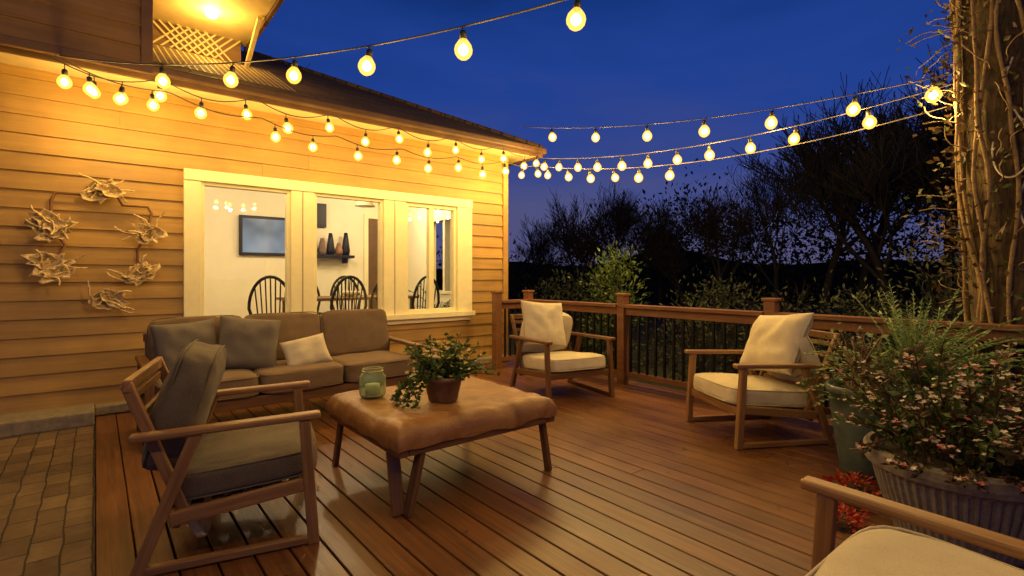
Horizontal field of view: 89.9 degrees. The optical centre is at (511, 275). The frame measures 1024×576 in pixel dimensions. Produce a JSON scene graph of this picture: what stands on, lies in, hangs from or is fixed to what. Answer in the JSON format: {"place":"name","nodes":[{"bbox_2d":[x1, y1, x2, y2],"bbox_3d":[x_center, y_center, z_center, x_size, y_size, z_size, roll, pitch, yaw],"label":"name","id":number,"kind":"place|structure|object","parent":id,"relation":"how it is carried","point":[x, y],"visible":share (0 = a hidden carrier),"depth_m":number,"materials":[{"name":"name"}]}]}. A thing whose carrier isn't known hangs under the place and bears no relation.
{"place":"outdoors","nodes":[
{"label":"outdoors","id":0,"kind":"place"},
{"bbox_2d":[0,418,94,575],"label":"paver patio","id":1,"kind":"structure","parent":0,"point":[47,501],"depth_m":2.86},
{"bbox_2d":[0,355,508,437],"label":"concrete curb","id":2,"kind":"structure","parent":1,"relation":"on","point":[35,422],"depth_m":4.26,"materials":[{"name":"grey concrete"}]},
{"bbox_2d":[31,390,865,573],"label":"fallen leaves","id":3,"kind":"object","parent":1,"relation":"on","point":[787,462],"visible":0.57,"depth_m":3.02,"materials":[{"name":"brown plant"}]},
{"bbox_2d":[244,0,283,53],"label":"fascia","id":4,"kind":"structure","parent":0,"point":[271,13],"depth_m":5.80,"materials":[{"name":"paint"}]},
{"bbox_2d":[153,0,275,46],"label":"soffit","id":5,"kind":"structure","parent":4,"relation":"attached to","point":[235,20],"depth_m":5.79,"materials":[{"name":"paint"}]},
{"bbox_2d":[205,9,217,18],"bbox_3d":[-3.350,-2.915,5.717,0.120,0.070,0.120,0,0,-39],"label":"soffit lamp","id":6,"kind":"object","parent":5,"relation":"attached to","point":[211,13],"visible":1,"depth_m":5.68,"materials":[{"name":"white glass"}]},
{"bbox_2d":[205,187,377,317],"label":"room back wall","id":7,"kind":"structure","parent":0,"point":[232,276],"depth_m":8.55,"materials":[{"name":"white paint"}]},
{"bbox_2d":[378,204,378,306],"bbox_3d":[-1.967,-0.233,6.159,0.775,1.365,0.004,0,0,-39],"label":"window pane","id":8,"kind":"object","parent":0,"point":[378,253],"visible":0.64,"depth_m":6.40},
{"bbox_2d":[95,300,964,575],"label":"ground","id":9,"kind":"structure","parent":0,"point":[643,341],"depth_m":9.53,"materials":[{"name":"black plant"}]},
{"bbox_2d":[94,112,450,418],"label":"walls","id":10,"kind":"structure","parent":9,"relation":"on","point":[416,243],"depth_m":9.42,"materials":[{"name":"paint"}]},
{"bbox_2d":[0,63,502,414],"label":"siding","id":11,"kind":"object","parent":10,"relation":"attached to","point":[64,343],"visible":0.73,"depth_m":4.76,"materials":[{"name":"paint"}]},
{"bbox_2d":[21,173,167,313],"bbox_3d":[-3.672,-0.274,4.565,1.020,1.236,0.139,0,0,-39],"label":"metal wall art","id":12,"kind":"object","parent":11,"relation":"attached to","point":[49,226],"visible":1,"depth_m":4.54,"materials":[{"name":"brown metal"}]},
{"bbox_2d":[183,168,472,207],"bbox_3d":[-1.911,-1.005,6.142,3.430,0.110,0.092,0,0,-39],"label":"window trim","id":13,"kind":"structure","parent":11,"relation":"attached to","point":[233,178],"depth_m":5.82,"materials":[{"name":"white wood"}]},
{"bbox_2d":[387,316,471,324],"bbox_3d":[-1.915,0.580,6.147,3.410,0.060,0.080,0,0,-39],"label":"trim apron","id":14,"kind":"object","parent":11,"relation":"attached to","point":[409,321],"depth_m":6.75,"materials":[{"name":"white wood"}]},
{"bbox_2d":[386,310,474,319],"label":"trim sill","id":15,"kind":"structure","parent":11,"relation":"attached to","point":[428,315],"depth_m":6.71,"materials":[{"name":"white wood"}]},
{"bbox_2d":[183,179,200,316],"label":"trim","id":16,"kind":"structure","parent":15,"relation":"on","point":[191,247],"depth_m":5.08,"materials":[{"name":"white wood"}]},
{"bbox_2d":[201,181,289,315],"bbox_3d":[-2.818,-0.233,5.450,0.860,1.435,0.085,0,0,-39],"label":"window sash","id":17,"kind":"object","parent":15,"relation":"on","point":[287,233],"depth_m":5.45,"materials":[{"name":"white wood"}]},
{"bbox_2d":[290,190,314,312],"bbox_3d":[-2.393,-0.233,5.811,0.255,1.435,0.160,0,0,-39],"label":"mullion","id":18,"kind":"object","parent":15,"relation":"on","point":[302,251],"visible":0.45,"depth_m":5.75},
{"bbox_2d":[315,193,382,313],"bbox_3d":[-1.958,-0.233,6.147,0.845,1.435,0.085,0,0,-39],"label":"window sash","id":19,"kind":"object","parent":15,"relation":"on","point":[380,252],"depth_m":6.36,"materials":[{"name":"white wood"}]},
{"bbox_2d":[383,200,404,314],"bbox_3d":[-1.523,-0.233,6.516,0.295,1.435,0.160,0,0,-39],"label":"mullion","id":20,"kind":"object","parent":15,"relation":"on","point":[393,257],"visible":0.69,"depth_m":6.44},
{"bbox_2d":[405,202,456,313],"bbox_3d":[-1.094,-0.233,6.848,0.790,1.435,0.085,0,0,-39],"label":"window sash","id":21,"kind":"object","parent":15,"relation":"on","point":[429,208],"depth_m":6.83,"materials":[{"name":"white wood"}]},
{"bbox_2d":[457,207,471,310],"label":"trim","id":22,"kind":"structure","parent":15,"relation":"on","point":[464,259],"depth_m":7.11,"materials":[{"name":"white wood"}]},
{"bbox_2d":[0,52,533,163],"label":"soffit","id":23,"kind":"structure","parent":10,"relation":"on","point":[28,62],"depth_m":5.23,"materials":[{"name":"paint"}]},
{"bbox_3d":[-6.202,-2.875,3.958,5.355,2.150,3.038,0,0,-39],"label":"upper wall","id":24,"kind":"object","parent":23,"relation":"on","visible":0},
{"bbox_2d":[0,0,140,62],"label":"siding","id":25,"kind":"object","parent":24,"relation":"attached to","point":[110,28],"visible":1,"depth_m":4.17,"materials":[{"name":"brown wood"}]},
{"bbox_2d":[0,34,152,74],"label":"skirt","id":26,"kind":"object","parent":25,"relation":"attached to","point":[28,45],"visible":1,"depth_m":4.10,"materials":[{"name":"paint"}]},
{"bbox_2d":[47,55,540,169],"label":"string lights","id":27,"kind":"object","parent":26,"relation":"hanging from","point":[63,80],"visible":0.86,"depth_m":5.00,"materials":[{"name":"glass"}]},
{"bbox_2d":[55,55,542,178],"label":"string lights","id":28,"kind":"object","parent":26,"relation":"hanging from","point":[89,88],"visible":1,"depth_m":5.00,"materials":[{"name":"glass"}]},
{"bbox_2d":[141,0,152,65],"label":"corner board","id":29,"kind":"object","parent":24,"relation":"attached to","point":[146,31],"visible":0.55,"depth_m":4.43,"materials":[{"name":"paint"}]},
{"bbox_2d":[0,45,542,166],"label":"fascia","id":30,"kind":"structure","parent":10,"relation":"on","point":[77,63],"depth_m":5.05,"materials":[{"name":"paint"}]},
{"bbox_2d":[153,43,532,145],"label":"roof front","id":31,"kind":"structure","parent":30,"relation":"on","point":[314,86],"depth_m":6.44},
{"bbox_2d":[153,19,240,63],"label":"back wall","id":32,"kind":"structure","parent":31,"relation":"on","point":[233,54],"depth_m":6.17,"materials":[{"name":"brown"}]},
{"bbox_2d":[153,19,240,61],"bbox_3d":[-3.795,-2.760,6.115,1.023,0.393,0.016,0,0,-39],"label":"lattice","id":33,"kind":"object","parent":31,"relation":"attached to","point":[192,41],"visible":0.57,"depth_m":6.11,"materials":[{"name":"paint"}]},
{"bbox_2d":[153,44,294,90],"bbox_3d":[-3.180,-2.272,5.565,1.272,0.575,1.150,0,0,-39],"label":"roof mesh","id":34,"kind":"object","parent":31,"relation":"on","point":[217,66],"depth_m":5.52,"materials":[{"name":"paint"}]},
{"bbox_2d":[244,16,261,67],"bbox_3d":[-3.103,-2.710,6.110,0.050,0.050,0.904,0,-28,-39],"label":"post","id":35,"kind":"object","parent":31,"relation":"attached to","point":[256,30],"visible":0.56,"depth_m":6.01,"materials":[{"name":"paint"}]},
{"bbox_2d":[253,51,542,147],"bbox_3d":[-1.805,-2.690,7.781,4.546,1.657,0.070,0,0,6],"label":"hip cap","id":36,"kind":"object","parent":31,"relation":"on","point":[407,102],"visible":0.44,"depth_m":7.73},
{"bbox_2d":[153,65,546,153],"bbox_3d":[-3.435,-1.823,4.330,10.120,0.085,0.073,0,0,-39],"label":"gutter","id":37,"kind":"object","parent":30,"relation":"attached to","point":[189,77],"visible":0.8,"depth_m":5.52,"materials":[{"name":"paint"}]},
{"bbox_2d":[425,216,450,293],"bbox_3d":[-1.102,-0.350,8.763,0.190,1.300,1.200,0,0,-39],"label":"side window frame","id":38,"kind":"object","parent":10,"relation":"attached to","point":[446,256],"visible":0.4,"depth_m":8.74,"materials":[{"name":"white wood"}]},
{"bbox_2d":[502,157,507,354],"bbox_3d":[-0.123,-0.290,7.636,0.090,2.960,0.105,0,0,-39],"label":"corner board","id":39,"kind":"object","parent":10,"relation":"attached to","point":[505,236],"visible":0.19,"depth_m":7.59,"materials":[{"name":"paint"}]},
{"bbox_3d":[-3.516,-1.510,7.191,5.600,0.080,3.300,0,0,-39],"label":"room","id":40,"kind":"object","parent":10,"relation":"attached to","visible":0},
{"bbox_2d":[239,215,284,255],"bbox_3d":[-4.097,-0.670,8.654,0.920,0.660,0.056,0,0,-39],"label":"television","id":41,"kind":"object","parent":40,"relation":"attached to","point":[261,235],"visible":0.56,"depth_m":8.55,"materials":[{"name":"black metal"}]},
{"bbox_2d":[317,203,354,263],"bbox_3d":[-3.278,-0.765,9.200,0.840,1.070,0.260,0,0,-39],"label":"wall shelf","id":42,"kind":"object","parent":40,"relation":"attached to","point":[340,251],"depth_m":9.19,"materials":[{"name":"black wood"}]},
{"bbox_2d":[355,201,374,207],"bbox_3d":[-2.320,-1.285,8.098,0.320,0.370,0.320,0,0,-39],"label":"pendant lamp","id":43,"kind":"object","parent":40,"relation":"hanging from","point":[364,204],"visible":0.39,"depth_m":8.02,"materials":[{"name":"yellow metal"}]},
{"bbox_2d":[364,214,377,308],"bbox_3d":[-2.565,-0.115,9.932,0.630,2.130,0.040,0,0,-39],"label":"doorway casing","id":44,"kind":"object","parent":40,"relation":"attached to","point":[370,216],"visible":0.33,"depth_m":9.74,"materials":[{"name":"white wood"}]},
{"bbox_2d":[368,218,377,308],"bbox_3d":[-2.573,-0.075,9.941,0.470,2.050,0.013,0,0,-39],"label":"doorway panel","id":45,"kind":"structure","parent":44,"relation":"in","point":[372,252],"depth_m":9.85,"materials":[{"name":"brown wood"}]},
{"bbox_2d":[510,214,577,299],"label":"bare tree","id":46,"kind":"object","parent":9,"relation":"on","point":[532,250],"visible":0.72,"depth_m":16.15,"materials":[{"name":"black plant"}]},
{"bbox_2d":[96,360,1023,575],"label":"wooden deck","id":47,"kind":"structure","parent":9,"relation":"on","point":[615,498],"depth_m":2.83,"materials":[{"name":"brown wood"}]},
{"bbox_2d":[120,339,320,575],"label":"lounge chair","id":48,"kind":"object","parent":47,"relation":"on","point":[196,460],"visible":1,"depth_m":2.29,"materials":[{"name":"brown wood"}]},
{"bbox_2d":[135,308,423,429],"bbox_3d":[-1.977,0.791,4.612,2.235,0.924,0.843,0,0,-40],"label":"sofa","id":49,"kind":"object","parent":47,"relation":"on","point":[330,352],"visible":0.8,"depth_m":4.40,"materials":[{"name":"fabric"}]},
{"bbox_2d":[326,376,556,517],"bbox_3d":[-0.465,1.006,3.344,1.135,0.495,1.033,0,0,-39],"label":"coffee table","id":50,"kind":"object","parent":47,"relation":"on","point":[478,409],"visible":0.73,"depth_m":2.96,"materials":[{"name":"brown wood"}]},
{"bbox_2d":[359,366,385,398],"bbox_3d":[-0.889,0.678,3.271,0.168,0.180,0.168,0,0,-39],"label":"glass jar","id":51,"kind":"object","parent":50,"relation":"on","point":[372,382],"visible":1,"depth_m":3.21,"materials":[{"name":"green"}]},
{"bbox_2d":[389,332,499,410],"bbox_3d":[-0.435,0.555,3.163,0.628,0.430,0.584,0,0,-39],"label":"potted plant","id":52,"kind":"object","parent":50,"relation":"on","point":[443,376],"visible":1,"depth_m":3.08,"materials":[{"name":"green plant"}]},
{"bbox_2d":[509,300,615,398],"bbox_3d":[0.497,0.760,5.537,0.822,0.993,0.938,0,0,-27],"label":"lounge chair","id":53,"kind":"object","parent":47,"relation":"on","point":[542,341],"visible":0.98,"depth_m":5.48,"materials":[{"name":"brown wood"}]},
{"bbox_2d":[490,290,1023,415],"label":"deck railing","id":54,"kind":"object","parent":47,"relation":"on","point":[623,310],"visible":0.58,"depth_m":5.43,"materials":[{"name":"brown wood"}]},
{"bbox_2d":[684,313,839,449],"bbox_3d":[1.987,0.768,4.119,0.902,0.978,0.782,0,0,-9],"label":"lounge chair","id":55,"kind":"object","parent":47,"relation":"on","point":[776,346],"visible":0.94,"depth_m":3.88,"materials":[{"name":"brown wood"}]},
{"bbox_2d":[639,476,1023,575],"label":"lounge chair","id":56,"kind":"object","parent":47,"relation":"on","point":[882,550],"visible":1,"depth_m":1.24,"materials":[{"name":"brown wood"}]},
{"bbox_2d":[821,469,880,496],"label":"red leaf plant","id":57,"kind":"object","parent":47,"relation":"on","point":[855,484],"visible":0.74,"depth_m":2.98,"materials":[{"name":"plant"}]},
{"bbox_2d":[838,484,872,515],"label":"red leaf plant","id":58,"kind":"object","parent":47,"relation":"on","point":[858,509],"visible":0.12,"depth_m":2.71,"materials":[{"name":"plant"}]},
{"bbox_2d":[836,503,875,533],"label":"red leaf plant","id":59,"kind":"object","parent":47,"relation":"on","point":[846,525],"visible":0.67,"depth_m":2.52,"materials":[{"name":"plant"}]},
{"bbox_2d":[825,322,926,479],"bbox_3d":[2.258,0.771,3.228,0.456,0.959,0.502,0,0,-39],"label":"tall planter","id":60,"kind":"object","parent":47,"relation":"on","point":[848,435],"visible":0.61,"depth_m":3.20,"materials":[{"name":"ceramic"}]},
{"bbox_2d":[795,282,1023,427],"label":"fern planter","id":61,"kind":"object","parent":47,"relation":"on","point":[901,333],"visible":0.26,"depth_m":3.33,"materials":[{"name":"plant"}]},
{"bbox_2d":[797,337,1023,567],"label":"planter bowl","id":62,"kind":"object","parent":47,"relation":"on","point":[956,464],"visible":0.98,"depth_m":2.30,"materials":[{"name":"stone"}]},
{"bbox_2d":[527,188,607,320],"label":"bare tree","id":63,"kind":"object","parent":9,"relation":"on","point":[584,247],"visible":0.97,"depth_m":14.34,"materials":[{"name":"black plant"}]},
{"bbox_2d":[508,257,634,354],"bbox_3d":[1.078,0.647,9.088,1.985,1.968,2.586,0,0,-39],"label":"garden shrub","id":64,"kind":"object","parent":9,"relation":"on","point":[564,291],"visible":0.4,"depth_m":8.99,"materials":[{"name":"green plant"}]},
{"bbox_2d":[534,181,673,289],"bbox_3d":[2.840,-0.737,15.297,3.024,4.121,3.587,0,0,-39],"label":"bare tree","id":65,"kind":"object","parent":9,"relation":"on","point":[622,221],"visible":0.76,"depth_m":15.06,"materials":[{"name":"black plant"}]},
{"bbox_2d":[567,240,662,368],"bbox_3d":[1.467,0.543,7.316,1.227,2.110,1.259,0,0,-39],"label":"garden shrub","id":66,"kind":"object","parent":9,"relation":"on","point":[620,280],"visible":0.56,"depth_m":7.28,"materials":[{"name":"green plant"}]},
{"bbox_2d":[631,201,684,305],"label":"bare tree","id":67,"kind":"object","parent":9,"relation":"on","point":[659,291],"visible":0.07,"depth_m":16.12,"materials":[{"name":"black plant"}]},
{"bbox_2d":[634,187,712,321],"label":"bare tree","id":68,"kind":"object","parent":9,"relation":"on","point":[671,253],"visible":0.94,"depth_m":13.94,"materials":[{"name":"black plant"}]},
{"bbox_2d":[632,281,749,391],"bbox_3d":[2.179,0.799,5.969,1.356,1.529,1.755,0,0,-39],"label":"garden shrub","id":69,"kind":"object","parent":9,"relation":"on","point":[698,362],"visible":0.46,"depth_m":5.96,"materials":[{"name":"green plant"}]},
{"bbox_2d":[436,148,963,320],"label":"background trees","id":70,"kind":"object","parent":9,"relation":"on","point":[531,278],"visible":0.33,"depth_m":15.34,"materials":[{"name":"black plant"}]},
{"bbox_2d":[674,190,778,326],"bbox_3d":[5.392,-0.450,12.920,1.869,3.554,2.465,0,0,-39],"label":"bare tree","id":71,"kind":"object","parent":9,"relation":"on","point":[710,220],"visible":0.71,"depth_m":12.83,"materials":[{"name":"black plant"}]},
{"bbox_2d":[641,265,848,373],"bbox_3d":[2.984,0.749,6.776,1.944,1.841,2.846,0,0,-39],"label":"garden shrub","id":72,"kind":"object","parent":9,"relation":"on","point":[730,298],"visible":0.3,"depth_m":6.89,"materials":[{"name":"green plant"}]},
{"bbox_2d":[696,143,833,297],"bbox_3d":[5.991,-0.898,11.848,2.959,4.438,2.790,0,0,11],"label":"bare tree","id":73,"kind":"object","parent":9,"relation":"on","point":[755,191],"visible":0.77,"depth_m":11.80,"materials":[{"name":"black plant"}]},
{"bbox_2d":[739,279,850,347],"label":"bare shrub","id":74,"kind":"object","parent":9,"relation":"on","point":[801,296],"visible":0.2,"depth_m":5.73,"materials":[{"name":"brown plant"}]},
{"bbox_2d":[730,65,954,338],"bbox_3d":[7.135,-1.471,10.993,5.556,5.588,4.036,0,0,-39],"label":"bare tree","id":75,"kind":"object","parent":9,"relation":"on","point":[874,251],"visible":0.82,"depth_m":10.34,"materials":[{"name":"black plant"}]},
{"bbox_2d":[779,72,944,329],"bbox_3d":[7.571,-1.467,11.101,3.783,5.594,2.964,0,0,-18],"label":"bare tree","id":76,"kind":"object","parent":9,"relation":"on","point":[838,250],"visible":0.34,"depth_m":10.84,"materials":[{"name":"black plant"}]},
{"bbox_2d":[785,269,943,403],"bbox_3d":[3.243,0.747,4.842,1.330,1.636,1.398,0,0,20],"label":"garden shrub","id":77,"kind":"object","parent":9,"relation":"on","point":[843,303],"visible":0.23,"depth_m":4.84,"materials":[{"name":"green plant"}]},
{"bbox_2d":[787,44,965,315],"bbox_3d":[8.455,-1.771,11.561,3.780,6.206,5.047,0,0,24],"label":"bare tree","id":78,"kind":"object","parent":9,"relation":"on","point":[865,271],"visible":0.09,"depth_m":10.97,"materials":[{"name":"black plant"}]},
{"bbox_2d":[852,63,963,320],"bbox_3d":[9.707,-1.453,11.431,4.341,5.548,3.464,0,0,-39],"label":"bare tree","id":79,"kind":"object","parent":9,"relation":"on","point":[952,254],"visible":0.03,"depth_m":10.78,"materials":[{"name":"black plant"}]},
{"bbox_2d":[855,234,969,362],"bbox_3d":[4.300,0.567,4.944,1.702,2.227,1.861,0,0,-39],"label":"garden shrub","id":80,"kind":"object","parent":9,"relation":"on","point":[926,258],"visible":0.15,"depth_m":4.98,"materials":[{"name":"green plant"}]},
{"bbox_2d":[862,35,965,224],"bbox_3d":[8.340,-1.732,9.155,4.379,6.102,3.364,0,0,-2],"label":"bare tree","id":81,"kind":"object","parent":9,"relation":"on","point":[928,175],"visible":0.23,"depth_m":9.15,"materials":[{"name":"brown plant"}]},
{"bbox_2d":[878,275,965,364],"bbox_3d":[3.718,0.595,4.567,1.037,1.313,0.793,0,0,9],"label":"bare shrub","id":82,"kind":"object","parent":9,"relation":"on","point":[934,307],"visible":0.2,"depth_m":4.45,"materials":[{"name":"brown plant"}]},
{"bbox_2d":[897,0,1023,435],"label":"vine covered tree","id":83,"kind":"object","parent":9,"relation":"on","point":[987,38],"visible":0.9,"depth_m":3.67,"materials":[{"name":"brown plant"}]},
{"bbox_2d":[521,73,952,141],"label":"string lights","id":84,"kind":"object","parent":83,"relation":"hanging from","point":[852,110],"visible":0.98,"depth_m":4.82,"materials":[{"name":"glass"}]},
{"bbox_2d":[541,80,961,171],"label":"string lights","id":85,"kind":"object","parent":83,"relation":"hanging from","point":[869,121],"visible":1,"depth_m":5.36,"materials":[{"name":"glass"}]},
{"bbox_2d":[539,102,963,182],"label":"string lights","id":86,"kind":"object","parent":83,"relation":"hanging from","point":[669,175],"visible":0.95,"depth_m":6.06,"materials":[{"name":"glass"}]},
{"bbox_2d":[991,57,1023,224],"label":"hanging cable","id":87,"kind":"object","parent":83,"relation":"hanging from","point":[1021,119],"visible":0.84,"depth_m":3.56,"materials":[{"name":"beige fabric"}]},
{"bbox_2d":[979,294,1023,396],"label":"garden shrub","id":88,"kind":"object","parent":9,"relation":"on","point":[1020,332],"visible":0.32,"depth_m":3.04,"materials":[{"name":"green plant"}]},
{"bbox_2d":[241,0,965,268],"label":"sky","id":89,"kind":"structure","parent":0,"point":[631,62],"materials":[{"name":"blue"}]},
{"bbox_2d":[436,250,962,307],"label":"hill","id":90,"kind":"structure","parent":0,"point":[856,270],"depth_m":25.41,"materials":[{"name":"black plant"}]},
{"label":"room floor","id":91,"kind":"structure","parent":0,"visible":0},
{"bbox_2d":[247,275,284,314],"bbox_3d":[-3.099,0.521,6.658,0.539,1.062,0.501,0,0,-16],"label":"dining chair","id":92,"kind":"object","parent":91,"relation":"on","point":[259,281],"visible":0.39,"depth_m":6.44,"materials":[{"name":"black wood"}]},
{"bbox_2d":[317,286,322,314],"bbox_3d":[-3.228,0.521,8.107,0.539,1.062,0.501,0,0,-39],"label":"dining chair","id":93,"kind":"object","parent":91,"relation":"on","point":[319,302],"visible":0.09,"depth_m":8.38,"materials":[{"name":"black wood"}]},
{"bbox_2d":[330,275,359,309],"bbox_3d":[-2.716,0.521,8.586,0.539,1.062,0.501,0,0,-39],"label":"dining chair","id":94,"kind":"object","parent":91,"relation":"on","point":[335,282],"visible":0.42,"depth_m":8.70,"materials":[{"name":"black wood"}]},
{"bbox_2d":[276,291,418,311],"bbox_3d":[-2.458,0.640,7.792,1.900,0.820,0.840,0,0,-39],"label":"dining table","id":95,"kind":"object","parent":91,"relation":"on","point":[323,298],"visible":0.38,"depth_m":7.53,"materials":[{"name":"brown wood"}]},
{"bbox_2d":[330,275,367,309],"bbox_3d":[-2.323,0.521,7.027,0.539,1.062,0.501,0,0,-45],"label":"dining chair","id":96,"kind":"object","parent":91,"relation":"on","point":[349,277],"visible":0.47,"depth_m":6.88,"materials":[{"name":"black wood"}]},
{"bbox_2d":[370,282,377,308],"bbox_3d":[-1.840,0.521,7.420,0.539,1.062,0.501,0,0,-30],"label":"dining chair","id":97,"kind":"object","parent":91,"relation":"on","point":[372,295],"visible":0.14,"depth_m":7.12,"materials":[{"name":"black wood"}]},
{"bbox_2d":[412,276,439,308],"bbox_3d":[-1.436,0.521,7.811,0.501,1.062,0.539,0,0,39],"label":"dining chair","id":98,"kind":"object","parent":91,"relation":"on","point":[420,284],"visible":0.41,"depth_m":7.61,"materials":[{"name":"black wood"}]},
{"bbox_2d":[408,285,450,308],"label":"indoor plant","id":99,"kind":"object","parent":91,"relation":"on","point":[446,306],"visible":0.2,"depth_m":7.47,"materials":[{"name":"green plant"}]},
{"bbox_3d":[2.265,-0.290,1.811,0.120,3.080,0.120,0,0,-39],"label":"wooden post","id":100,"kind":"object","parent":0,"visible":0},
{"bbox_2d":[60,0,585,88],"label":"string lights","id":101,"kind":"object","parent":100,"relation":"hanging from","point":[576,19],"visible":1,"depth_m":2.97,"materials":[{"name":"glass"}]}
]}

